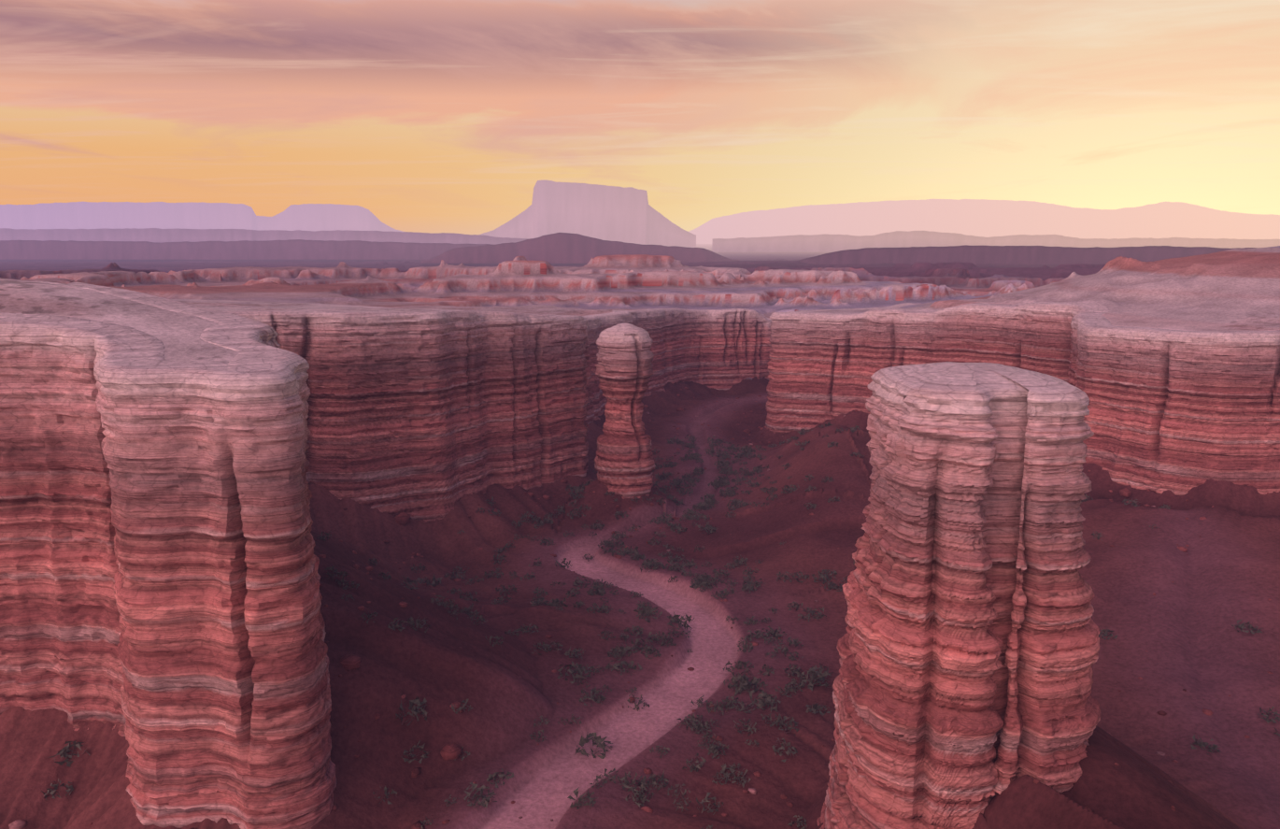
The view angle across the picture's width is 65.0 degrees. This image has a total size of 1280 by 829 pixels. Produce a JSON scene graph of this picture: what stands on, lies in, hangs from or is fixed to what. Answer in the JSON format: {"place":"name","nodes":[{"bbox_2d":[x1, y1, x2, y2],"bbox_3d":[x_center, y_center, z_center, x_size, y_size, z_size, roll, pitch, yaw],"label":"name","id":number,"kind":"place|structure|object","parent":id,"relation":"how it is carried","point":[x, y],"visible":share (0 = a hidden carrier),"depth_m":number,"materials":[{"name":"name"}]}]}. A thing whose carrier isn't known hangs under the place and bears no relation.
{"place":"outdoors","nodes":[
{"label":"outdoors","id":0,"kind":"place"},
{"bbox_2d":[0,201,402,231],"bbox_3d":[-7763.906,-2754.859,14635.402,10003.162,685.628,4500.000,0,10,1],"label":"mesa","id":1,"kind":"structure","parent":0,"point":[164,215],"depth_m":14601.53,"materials":[{"name":"purple stone"}]},
{"bbox_2d":[0,227,528,244],"bbox_3d":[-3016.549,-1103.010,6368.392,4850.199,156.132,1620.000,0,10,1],"label":"ridge","id":2,"kind":"structure","parent":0,"point":[155,234],"depth_m":6356.70,"materials":[{"name":"purple stone"}]},
{"bbox_2d":[420,232,739,263],"bbox_3d":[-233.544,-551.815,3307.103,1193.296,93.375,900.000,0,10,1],"label":"hill","id":3,"kind":"structure","parent":0,"point":[562,248],"depth_m":3155.74,"materials":[{"name":"purple stone"}]},
{"bbox_2d":[0,243,1279,828],"bbox_3d":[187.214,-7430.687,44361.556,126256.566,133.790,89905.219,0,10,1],"label":"ground sheet","id":4,"kind":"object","parent":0,"point":[1177,632],"visible":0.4,"depth_m":137.86,"materials":[{"name":"red soil"}]},
{"bbox_2d":[0,239,491,259],"bbox_3d":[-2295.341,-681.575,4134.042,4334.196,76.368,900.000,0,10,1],"label":"distant ridge","id":5,"kind":"structure","parent":4,"relation":"on","point":[239,249],"depth_m":3954.35,"materials":[{"name":"purple stone"}]},
{"bbox_2d":[480,180,696,247],"bbox_3d":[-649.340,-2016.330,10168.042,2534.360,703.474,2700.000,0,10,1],"label":"butte","id":6,"kind":"object","parent":4,"relation":"on","point":[620,214],"visible":0.73,"depth_m":10128.72,"materials":[{"name":"stone"}]},
{"bbox_2d":[594,323,655,498],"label":"hoodoo","id":7,"kind":"object","parent":4,"relation":"on","point":[624,465],"visible":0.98,"depth_m":196.12,"materials":[{"name":"stone"}]},
{"bbox_2d":[0,281,1279,828],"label":"canyon cliffs","id":8,"kind":"structure","parent":4,"relation":"on","point":[161,597],"depth_m":103.34,"materials":[{"name":"stone"}]},
{"bbox_2d":[8,386,1273,828],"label":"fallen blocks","id":9,"kind":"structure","parent":4,"relation":"on","point":[448,751],"depth_m":114.41,"materials":[{"name":"red stone"}]},
{"bbox_2d":[41,421,1279,828],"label":"desert shrubs","id":10,"kind":"object","parent":4,"relation":"on","point":[747,580],"visible":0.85,"depth_m":137.21,"materials":[{"name":"green plant"}]},
{"bbox_2d":[816,361,1100,828],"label":"rock tower","id":11,"kind":"structure","parent":4,"relation":"on","point":[968,646],"depth_m":80.80,"materials":[{"name":"stone"}]},
{"bbox_2d":[791,244,1257,267],"bbox_3d":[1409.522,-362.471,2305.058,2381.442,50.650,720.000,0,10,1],"label":"distant ridge","id":12,"kind":"structure","parent":4,"relation":"on","point":[1016,254],"depth_m":2238.42,"materials":[{"name":"stone"}]},
{"bbox_2d":[0,0,1279,234],"label":"sky","id":13,"kind":"structure","parent":0,"point":[422,116],"materials":[{"name":"orange"}]},
{"bbox_2d":[689,199,1279,243],"bbox_3d":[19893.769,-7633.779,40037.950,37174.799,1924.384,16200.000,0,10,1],"label":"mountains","id":14,"kind":"structure","parent":0,"point":[986,218],"depth_m":38039.59,"materials":[{"name":"stone"}]},
{"bbox_2d":[711,230,1279,252],"bbox_3d":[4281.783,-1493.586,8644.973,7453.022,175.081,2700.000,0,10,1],"label":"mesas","id":15,"kind":"structure","parent":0,"point":[816,243],"depth_m":8474.55,"materials":[{"name":"stone"}]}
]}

